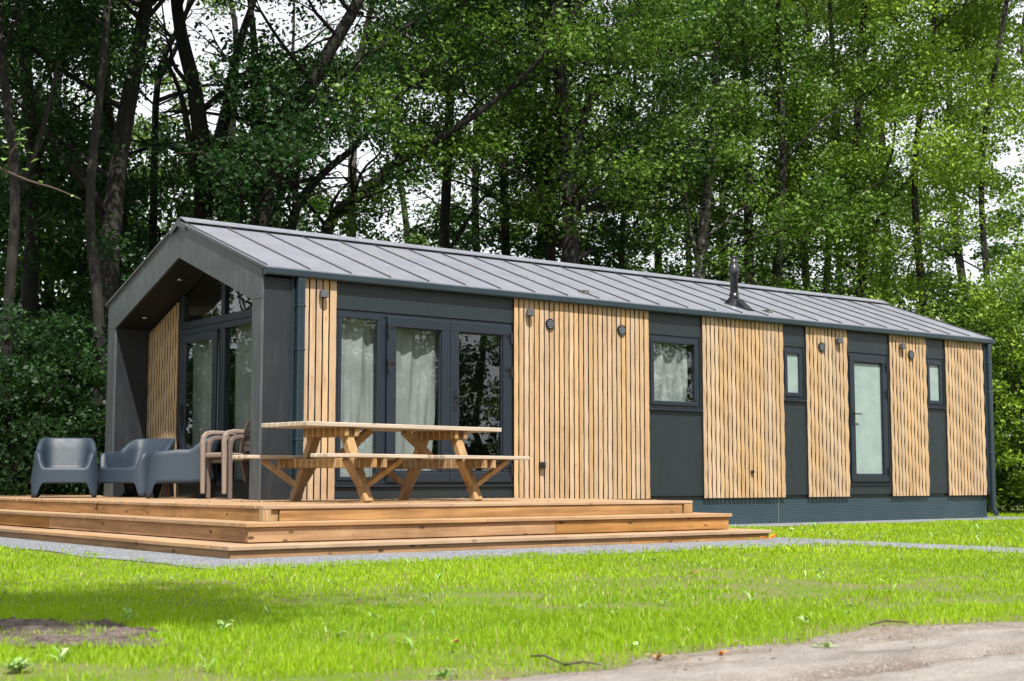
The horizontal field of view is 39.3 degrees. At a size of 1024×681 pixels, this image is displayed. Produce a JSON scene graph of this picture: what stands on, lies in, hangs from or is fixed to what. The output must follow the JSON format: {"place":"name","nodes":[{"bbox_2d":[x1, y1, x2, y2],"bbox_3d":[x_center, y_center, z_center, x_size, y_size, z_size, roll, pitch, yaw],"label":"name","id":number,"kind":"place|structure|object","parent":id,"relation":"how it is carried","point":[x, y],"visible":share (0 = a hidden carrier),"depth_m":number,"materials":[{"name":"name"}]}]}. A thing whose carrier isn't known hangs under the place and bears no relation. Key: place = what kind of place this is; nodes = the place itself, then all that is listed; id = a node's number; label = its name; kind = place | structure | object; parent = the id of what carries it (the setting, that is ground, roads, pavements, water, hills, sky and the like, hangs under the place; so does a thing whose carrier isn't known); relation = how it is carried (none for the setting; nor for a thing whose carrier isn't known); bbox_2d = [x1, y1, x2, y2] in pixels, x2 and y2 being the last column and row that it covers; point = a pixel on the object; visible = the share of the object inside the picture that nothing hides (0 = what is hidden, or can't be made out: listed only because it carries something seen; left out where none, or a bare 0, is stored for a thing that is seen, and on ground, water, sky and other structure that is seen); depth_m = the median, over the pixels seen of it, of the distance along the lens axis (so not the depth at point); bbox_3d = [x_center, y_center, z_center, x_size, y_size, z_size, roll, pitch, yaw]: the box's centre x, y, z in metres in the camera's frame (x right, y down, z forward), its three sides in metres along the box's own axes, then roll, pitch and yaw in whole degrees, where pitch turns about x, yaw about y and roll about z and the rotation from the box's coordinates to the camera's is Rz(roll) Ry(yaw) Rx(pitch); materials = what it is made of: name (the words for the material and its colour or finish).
{"place":"outdoors","nodes":[
{"label":"outdoors","id":0,"kind":"place"},
{"bbox_2d":[0,119,80,199],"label":"tree branch","id":1,"kind":"object","parent":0,"point":[11,173],"visible":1,"depth_m":7.61,"materials":[{"name":"brown plant"}]},
{"bbox_2d":[0,506,1023,680],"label":"lawn","id":2,"kind":"structure","parent":0,"point":[141,674],"depth_m":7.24,"materials":[{"name":"plant"}]},
{"bbox_2d":[0,657,34,672],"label":"leafy weed","id":3,"kind":"object","parent":2,"relation":"on","point":[17,664],"visible":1,"depth_m":4.47,"materials":[{"name":"green plant"}]},
{"bbox_2d":[0,619,162,646],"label":"bare earth patch","id":4,"kind":"object","parent":2,"relation":"on","point":[8,624],"visible":0.54,"depth_m":5.51,"materials":[{"name":"brown soil"}]},
{"bbox_2d":[0,616,170,646],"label":"dirt crumbs","id":5,"kind":"object","parent":4,"relation":"on","point":[104,621],"visible":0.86,"depth_m":5.57,"materials":[{"name":"brown soil"}]},
{"bbox_2d":[119,612,139,620],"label":"leafy weed","id":6,"kind":"object","parent":2,"relation":"on","point":[127,616],"visible":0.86,"depth_m":6.03,"materials":[{"name":"green plant"}]},
{"bbox_2d":[208,620,233,629],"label":"leafy weed","id":7,"kind":"object","parent":2,"relation":"on","point":[221,623],"visible":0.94,"depth_m":5.69,"materials":[{"name":"green plant"}]},
{"bbox_2d":[432,668,456,679],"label":"leafy weed","id":8,"kind":"object","parent":2,"relation":"on","point":[445,672],"visible":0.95,"depth_m":4.27,"materials":[{"name":"green plant"}]},
{"bbox_2d":[0,516,1023,569],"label":"gravel strip","id":9,"kind":"object","parent":2,"relation":"on","point":[129,554],"visible":0.45,"depth_m":12.30,"materials":[{"name":"grey gravel"}]},
{"bbox_2d":[0,494,771,558],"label":"deck","id":10,"kind":"structure","parent":9,"relation":"on","point":[634,521],"depth_m":12.88,"materials":[{"name":"brown wood"}]},
{"bbox_2d":[30,438,98,497],"bbox_3d":[-5.362,1.521,17.225,0.787,0.726,0.823,2,-6,-16],"label":"armchair","id":11,"kind":"object","parent":10,"relation":"on","point":[65,460],"visible":1,"depth_m":17.11,"materials":[{"name":"plastic"}]},
{"bbox_2d":[97,438,174,497],"bbox_3d":[-4.568,1.549,17.514,0.786,0.726,0.823,-2,-6,23],"label":"armchair","id":12,"kind":"object","parent":10,"relation":"on","point":[127,465],"visible":0.82,"depth_m":17.49,"materials":[{"name":"plastic"}]},
{"bbox_2d":[145,435,221,498],"bbox_3d":[-3.786,1.465,16.650,0.869,0.726,0.786,1,-6,-7],"label":"armchair","id":13,"kind":"object","parent":10,"relation":"on","point":[178,466],"visible":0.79,"depth_m":16.29,"materials":[{"name":"plastic"}]},
{"bbox_2d":[200,419,249,493],"bbox_3d":[-3.049,1.235,15.883,0.627,0.928,0.558,4,-7,-38],"label":"garden chair","id":14,"kind":"object","parent":10,"relation":"on","point":[222,454],"visible":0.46,"depth_m":15.86,"materials":[{"name":"beige plastic"}]},
{"bbox_2d":[206,434,249,498],"bbox_3d":[-2.994,1.296,15.920,0.627,0.928,0.558,4,-7,-38],"label":"garden chair","id":15,"kind":"object","parent":10,"relation":"on","point":[231,440],"visible":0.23,"depth_m":15.79,"materials":[{"name":"beige plastic"}]},
{"bbox_2d":[232,421,529,502],"bbox_3d":[-1.268,1.230,14.267,2.566,0.765,1.536,5,-8,-44],"label":"picnic table","id":16,"kind":"object","parent":10,"relation":"on","point":[351,459],"visible":0.98,"depth_m":14.06,"materials":[{"name":"brown wood"}]},
{"bbox_2d":[160,497,626,504],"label":"deck litter","id":17,"kind":"object","parent":10,"relation":"on","point":[392,499],"visible":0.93,"depth_m":14.24,"materials":[{"name":"brown plant"}]},
{"bbox_2d":[104,217,999,527],"bbox_3d":[1.261,0.730,20.642,13.064,3.773,4.412,4,-7,-37],"label":"cabin","id":18,"kind":"object","parent":9,"relation":"on","point":[750,405],"visible":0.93,"depth_m":18.22,"materials":[{"name":"wood"}]},
{"bbox_2d":[176,283,251,485],"bbox_3d":[-3.344,0.366,16.840,0.257,2.672,2.430,4,-7,-37],"label":"gable window","id":19,"kind":"structure","parent":18,"relation":"in","point":[210,336],"depth_m":16.92,"materials":[{"name":"clear glass"}]},
{"bbox_2d":[384,316,449,481],"bbox_3d":[-1.102,0.680,16.311,0.888,1.855,0.247,4,-7,-37],"label":"patio door","id":20,"kind":"structure","parent":18,"relation":"in","point":[417,350],"depth_m":16.40,"materials":[{"name":"clear glass"}]},
{"bbox_2d":[334,309,513,486],"bbox_3d":[-1.009,0.696,16.387,2.452,1.941,0.220,4,-7,-37],"label":"patio window","id":21,"kind":"structure","parent":18,"relation":"in","point":[360,335],"depth_m":15.96,"materials":[{"name":"glass"}]},
{"bbox_2d":[450,321,512,481],"bbox_3d":[-0.357,0.724,16.769,0.886,1.855,0.134,4,-7,-37],"label":"patio door","id":22,"kind":"structure","parent":18,"relation":"in","point":[504,333],"depth_m":16.91,"materials":[{"name":"grey metal"}]},
{"bbox_2d":[649,334,702,411],"bbox_3d":[2.081,0.436,18.779,0.956,0.980,0.216,4,-7,-37],"label":"window","id":23,"kind":"structure","parent":18,"relation":"in","point":[668,373],"depth_m":18.84,"materials":[{"name":"clear glass"}]},
{"bbox_2d":[783,346,806,401],"bbox_3d":[3.932,0.474,20.154,0.464,0.770,0.140,4,-7,-37],"label":"window","id":24,"kind":"structure","parent":18,"relation":"in","point":[792,356],"depth_m":20.15,"materials":[{"name":"glass"}]},
{"bbox_2d":[848,354,890,481],"bbox_3d":[5.253,1.145,21.055,0.851,1.845,0.134,4,-7,-37],"label":"side door","id":25,"kind":"structure","parent":18,"relation":"in","point":[868,392],"depth_m":21.09,"materials":[{"name":"glass"}]},
{"bbox_2d":[926,358,946,408],"bbox_3d":[6.496,0.669,22.113,0.469,0.770,0.140,4,-7,-37],"label":"window","id":26,"kind":"structure","parent":18,"relation":"in","point":[934,377],"depth_m":22.11,"materials":[{"name":"glass"}]},
{"bbox_2d":[1,516,1023,668],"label":"weeds","id":27,"kind":"object","parent":2,"relation":"on","point":[63,651],"visible":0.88,"depth_m":7.09,"materials":[{"name":"green plant"}]},
{"bbox_2d":[530,654,600,665],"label":"twig","id":28,"kind":"object","parent":2,"relation":"on","point":[557,661],"visible":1,"depth_m":4.55,"materials":[{"name":"brown plant"}]},
{"bbox_2d":[870,619,907,624],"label":"twig","id":29,"kind":"object","parent":2,"relation":"on","point":[885,620],"visible":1,"depth_m":5.86,"materials":[{"name":"brown wood"}]},
{"bbox_2d":[760,0,1023,362],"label":"tree","id":30,"kind":"object","parent":2,"relation":"on","point":[989,50],"visible":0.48,"depth_m":31.38,"materials":[{"name":"green plant"}]},
{"bbox_2d":[765,0,1023,507],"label":"tree","id":31,"kind":"object","parent":2,"relation":"on","point":[1002,95],"visible":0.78,"depth_m":29.56,"materials":[{"name":"green plant"}]},
{"bbox_2d":[939,277,1023,510],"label":"bush","id":32,"kind":"object","parent":2,"relation":"on","point":[1017,500],"visible":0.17,"depth_m":27.13,"materials":[{"name":"green plant"}]},
{"bbox_2d":[946,316,1023,499],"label":"bush","id":33,"kind":"object","parent":2,"relation":"on","point":[1008,434],"visible":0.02,"depth_m":30.58,"materials":[{"name":"green plant"}]},
{"bbox_2d":[947,226,1023,510],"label":"bush","id":34,"kind":"object","parent":2,"relation":"on","point":[987,302],"visible":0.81,"depth_m":25.52,"materials":[{"name":"green plant"}]},
{"bbox_2d":[0,0,1023,436],"label":"sky","id":35,"kind":"structure","parent":0,"point":[1011,160],"materials":[{"name":"white"}]},
{"bbox_2d":[230,228,939,329],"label":"roof litter","id":36,"kind":"object","parent":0,"point":[523,267],"visible":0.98,"depth_m":18.24,"materials":[{"name":"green plant"}]},
{"bbox_2d":[402,621,1023,680],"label":"dirt road","id":37,"kind":"structure","parent":0,"point":[954,652],"depth_m":4.62,"materials":[{"name":"beige soil"}]},
{"bbox_2d":[652,654,663,659],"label":"fallen leaf","id":38,"kind":"object","parent":37,"relation":"on","point":[657,656],"visible":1,"depth_m":4.71,"materials":[{"name":"plant"}]},
{"bbox_2d":[351,614,1018,680],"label":"leaf litter","id":39,"kind":"object","parent":37,"relation":"on","point":[647,653],"visible":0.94,"depth_m":4.84,"materials":[{"name":"brown plant"}]},
{"bbox_2d":[374,615,1022,680],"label":"pebbles","id":40,"kind":"object","parent":37,"relation":"on","point":[453,675],"visible":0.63,"depth_m":4.69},
{"bbox_2d":[810,642,836,647],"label":"leafy weed","id":41,"kind":"object","parent":37,"relation":"on","point":[826,644],"visible":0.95,"depth_m":5.00,"materials":[{"name":"green plant"}]},
{"label":"ground","id":42,"kind":"structure","parent":0,"visible":0},
{"bbox_2d":[0,267,84,486],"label":"bush","id":43,"kind":"object","parent":42,"relation":"on","point":[44,305],"visible":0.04,"depth_m":28.48,"materials":[{"name":"green plant"}]},
{"bbox_2d":[0,385,103,510],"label":"bush","id":44,"kind":"object","parent":42,"relation":"on","point":[30,472],"visible":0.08,"depth_m":21.30,"materials":[{"name":"green plant"}]},
{"bbox_2d":[0,295,107,512],"bbox_3d":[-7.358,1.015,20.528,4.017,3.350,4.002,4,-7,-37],"label":"bush","id":45,"kind":"object","parent":42,"relation":"on","point":[85,412],"visible":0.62,"depth_m":20.07,"materials":[{"name":"green plant"}]},
{"bbox_2d":[0,0,123,485],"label":"tree","id":46,"kind":"object","parent":42,"relation":"on","point":[17,185],"visible":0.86,"depth_m":21.20,"materials":[{"name":"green plant"}]},
{"bbox_2d":[16,0,110,493],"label":"tree","id":47,"kind":"object","parent":42,"relation":"on","point":[96,294],"visible":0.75,"depth_m":21.51,"materials":[{"name":"brown plant"}]},
{"bbox_2d":[0,0,165,282],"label":"tree","id":48,"kind":"object","parent":42,"relation":"on","point":[133,22],"visible":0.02,"depth_m":34.84,"materials":[{"name":"green plant"}]},
{"bbox_2d":[37,267,131,349],"bbox_3d":[-9.217,0.869,31.927,5.878,5.777,5.874,-3,-6,30],"label":"bush","id":49,"kind":"object","parent":42,"relation":"on","point":[60,305],"visible":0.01,"depth_m":30.30,"materials":[{"name":"green plant"}]},
{"bbox_2d":[1,0,171,296],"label":"tree","id":50,"kind":"object","parent":42,"relation":"on","point":[135,130],"visible":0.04,"depth_m":37.40,"materials":[{"name":"green plant"}]},
{"bbox_2d":[0,0,191,452],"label":"tree","id":51,"kind":"object","parent":42,"relation":"on","point":[29,295],"visible":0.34,"depth_m":24.91,"materials":[{"name":"green plant"}]},
{"bbox_2d":[0,126,193,486],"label":"bush","id":52,"kind":"object","parent":42,"relation":"on","point":[84,275],"visible":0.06,"depth_m":27.70,"materials":[{"name":"green plant"}]},
{"bbox_2d":[13,259,194,511],"bbox_3d":[-6.465,0.805,23.594,3.514,4.372,3.690,0,-6,0],"label":"bush","id":53,"kind":"object","parent":42,"relation":"on","point":[67,309],"visible":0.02,"depth_m":23.03,"materials":[{"name":"green plant"}]},
{"bbox_2d":[0,83,213,342],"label":"tree","id":54,"kind":"object","parent":42,"relation":"on","point":[76,247],"visible":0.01,"depth_m":29.65,"materials":[{"name":"green plant"}]},
{"bbox_2d":[4,0,229,254],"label":"tree","id":55,"kind":"object","parent":42,"relation":"on","point":[174,100],"visible":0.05,"depth_m":42.24,"materials":[{"name":"green plant"}]},
{"bbox_2d":[12,0,278,254],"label":"tree","id":56,"kind":"object","parent":42,"relation":"on","point":[157,99],"visible":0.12,"depth_m":28.51,"materials":[{"name":"green plant"}]},
{"bbox_2d":[0,1,291,318],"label":"tree","id":57,"kind":"object","parent":42,"relation":"on","point":[127,227],"visible":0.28,"depth_m":26.55,"materials":[{"name":"green plant"}]},
{"bbox_2d":[0,111,324,419],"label":"tree","id":58,"kind":"object","parent":42,"relation":"on","point":[305,227],"visible":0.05,"depth_m":29.68,"materials":[{"name":"green plant"}]},
{"bbox_2d":[61,167,282,299],"bbox_3d":[-7.391,-0.179,33.072,6.405,8.532,6.314,-2,-6,15],"label":"bush","id":59,"kind":"object","parent":42,"relation":"on","point":[217,194],"depth_m":33.07,"materials":[{"name":"green plant"}]},
{"bbox_2d":[0,0,347,425],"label":"tree","id":60,"kind":"object","parent":42,"relation":"on","point":[109,209],"visible":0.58,"depth_m":23.50,"materials":[{"name":"green plant"}]},
{"bbox_2d":[16,0,377,315],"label":"tree","id":61,"kind":"object","parent":42,"relation":"on","point":[196,111],"visible":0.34,"depth_m":25.21,"materials":[{"name":"green plant"}]},
{"bbox_2d":[95,0,411,227],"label":"tree","id":62,"kind":"object","parent":42,"relation":"on","point":[234,20],"visible":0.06,"depth_m":38.66,"materials":[{"name":"green plant"}]},
{"bbox_2d":[163,2,404,232],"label":"tree","id":63,"kind":"object","parent":42,"relation":"on","point":[313,205],"visible":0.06,"depth_m":44.20,"materials":[{"name":"green plant"}]},
{"bbox_2d":[143,0,489,228],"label":"tree","id":64,"kind":"object","parent":42,"relation":"on","point":[319,69],"visible":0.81,"depth_m":24.13,"materials":[{"name":"green plant"}]},
{"bbox_2d":[139,0,572,243],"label":"tree","id":65,"kind":"object","parent":42,"relation":"on","point":[319,177],"visible":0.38,"depth_m":25.42,"materials":[{"name":"green plant"}]},
{"bbox_2d":[236,0,484,236],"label":"tree","id":66,"kind":"object","parent":42,"relation":"on","point":[357,55],"visible":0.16,"depth_m":31.61,"materials":[{"name":"green plant"}]},
{"bbox_2d":[269,3,539,250],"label":"tree","id":67,"kind":"object","parent":42,"relation":"on","point":[405,217],"visible":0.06,"depth_m":40.64,"materials":[{"name":"green plant"}]},
{"bbox_2d":[316,0,607,258],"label":"tree","id":68,"kind":"object","parent":42,"relation":"on","point":[444,229],"visible":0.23,"depth_m":28.92,"materials":[{"name":"green plant"}]},
{"bbox_2d":[358,1,586,251],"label":"tree","id":69,"kind":"object","parent":42,"relation":"on","point":[420,241],"visible":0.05,"depth_m":40.34,"materials":[{"name":"green plant"}]},
{"bbox_2d":[229,0,723,246],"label":"tree","id":70,"kind":"object","parent":42,"relation":"on","point":[419,146],"visible":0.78,"depth_m":25.36,"materials":[{"name":"green plant"}]},
{"bbox_2d":[351,0,651,267],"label":"tree","id":71,"kind":"object","parent":42,"relation":"on","point":[507,251],"visible":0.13,"depth_m":30.52,"materials":[{"name":"green plant"}]},
{"bbox_2d":[407,202,605,266],"bbox_3d":[-0.877,0.362,33.224,7.566,7.321,7.473,2,-6,-21],"label":"bush","id":72,"kind":"object","parent":42,"relation":"on","point":[436,235],"visible":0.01,"depth_m":33.23,"materials":[{"name":"green plant"}]},
{"bbox_2d":[422,0,616,259],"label":"tree","id":73,"kind":"object","parent":42,"relation":"on","point":[575,87],"visible":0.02,"depth_m":47.01,"materials":[{"name":"green plant"}]},
{"bbox_2d":[402,0,705,260],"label":"tree","id":74,"kind":"object","parent":42,"relation":"on","point":[550,247],"visible":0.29,"depth_m":28.14,"materials":[{"name":"green plant"}]},
{"bbox_2d":[426,0,710,269],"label":"tree","id":75,"kind":"object","parent":42,"relation":"on","point":[607,132],"visible":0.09,"depth_m":39.39,"materials":[{"name":"green plant"}]},
{"bbox_2d":[407,0,760,273],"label":"tree","id":76,"kind":"object","parent":42,"relation":"on","point":[568,144],"visible":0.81,"depth_m":26.81,"materials":[{"name":"green plant"}]},
{"bbox_2d":[454,0,768,269],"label":"tree","id":77,"kind":"object","parent":42,"relation":"on","point":[621,227],"visible":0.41,"depth_m":27.96,"materials":[{"name":"green plant"}]},
{"bbox_2d":[517,1,773,272],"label":"tree","id":78,"kind":"object","parent":42,"relation":"on","point":[671,225],"visible":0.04,"depth_m":41.71,"materials":[{"name":"green plant"}]},
{"bbox_2d":[572,0,813,287],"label":"tree","id":79,"kind":"object","parent":42,"relation":"on","point":[730,210],"visible":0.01,"depth_m":47.51,"materials":[{"name":"green plant"}]},
{"bbox_2d":[581,200,810,288],"bbox_3d":[3.519,0.275,34.113,8.469,7.687,8.575,5,-8,-43],"label":"bush","id":80,"kind":"object","parent":42,"relation":"on","point":[694,230],"visible":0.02,"depth_m":32.81,"materials":[{"name":"green plant"}]},
{"bbox_2d":[583,0,820,282],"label":"tree","id":81,"kind":"object","parent":42,"relation":"on","point":[671,212],"visible":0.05,"depth_m":40.05,"materials":[{"name":"green plant"}]},
{"bbox_2d":[536,0,894,498],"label":"tree","id":82,"kind":"object","parent":42,"relation":"on","point":[702,256],"visible":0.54,"depth_m":30.18,"materials":[{"name":"green plant"}]},
{"bbox_2d":[646,258,794,498],"bbox_3d":[5.343,1.176,37.142,6.832,6.480,6.736,-4,-7,39],"label":"bush","id":83,"kind":"object","parent":42,"relation":"on","point":[693,266],"visible":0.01,"depth_m":36.53,"materials":[{"name":"green plant"}]},
{"bbox_2d":[588,0,932,295],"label":"tree","id":84,"kind":"object","parent":42,"relation":"on","point":[751,275],"visible":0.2,"depth_m":31.09,"materials":[{"name":"green plant"}]},
{"bbox_2d":[637,0,934,296],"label":"tree","id":85,"kind":"object","parent":42,"relation":"on","point":[803,269],"visible":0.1,"depth_m":41.89,"materials":[{"name":"green plant"}]},
{"bbox_2d":[629,0,973,295],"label":"tree","id":86,"kind":"object","parent":42,"relation":"on","point":[783,159],"visible":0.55,"depth_m":30.01,"materials":[{"name":"green plant"}]},
{"bbox_2d":[697,0,954,298],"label":"tree","id":87,"kind":"object","parent":42,"relation":"on","point":[850,118],"visible":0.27,"depth_m":33.23,"materials":[{"name":"green plant"}]},
{"bbox_2d":[753,0,944,308],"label":"tree","id":88,"kind":"object","parent":42,"relation":"on","point":[894,166],"visible":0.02,"depth_m":48.41,"materials":[{"name":"green plant"}]},
{"bbox_2d":[725,0,1014,301],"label":"tree","id":89,"kind":"object","parent":42,"relation":"on","point":[843,42],"visible":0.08,"depth_m":42.73,"materials":[{"name":"green plant"}]},
{"bbox_2d":[725,0,1021,301],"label":"tree","id":90,"kind":"object","parent":42,"relation":"on","point":[856,114],"visible":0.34,"depth_m":32.14,"materials":[{"name":"green plant"}]},
{"bbox_2d":[795,267,964,325],"bbox_3d":[8.497,1.166,37.936,8.220,6.589,8.323,-2,-6,24],"label":"bush","id":91,"kind":"object","parent":42,"relation":"on","point":[835,273],"depth_m":37.43,"materials":[{"name":"green plant"}]},
{"bbox_2d":[812,250,1013,431],"bbox_3d":[9.925,1.014,37.033,6.525,6.804,6.619,-2,-6,17],"label":"bush","id":92,"kind":"object","parent":42,"relation":"on","point":[933,291],"visible":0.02,"depth_m":35.99,"materials":[{"name":"green plant"}]},
{"bbox_2d":[836,0,1023,318],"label":"tree","id":93,"kind":"object","parent":42,"relation":"on","point":[960,263],"visible":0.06,"depth_m":41.53,"materials":[{"name":"green plant"}]},
{"bbox_2d":[869,228,1023,474],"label":"bush","id":94,"kind":"object","parent":42,"relation":"on","point":[1000,246],"visible":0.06,"depth_m":33.92,"materials":[{"name":"green plant"}]},
{"bbox_2d":[911,0,1023,305],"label":"tree","id":95,"kind":"object","parent":42,"relation":"on","point":[1012,214],"visible":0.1,"depth_m":41.56,"materials":[{"name":"green plant"}]},
{"bbox_2d":[961,323,1023,475],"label":"bush","id":96,"kind":"object","parent":42,"relation":"on","point":[1006,430],"depth_m":34.81,"materials":[{"name":"green plant"}]}
]}

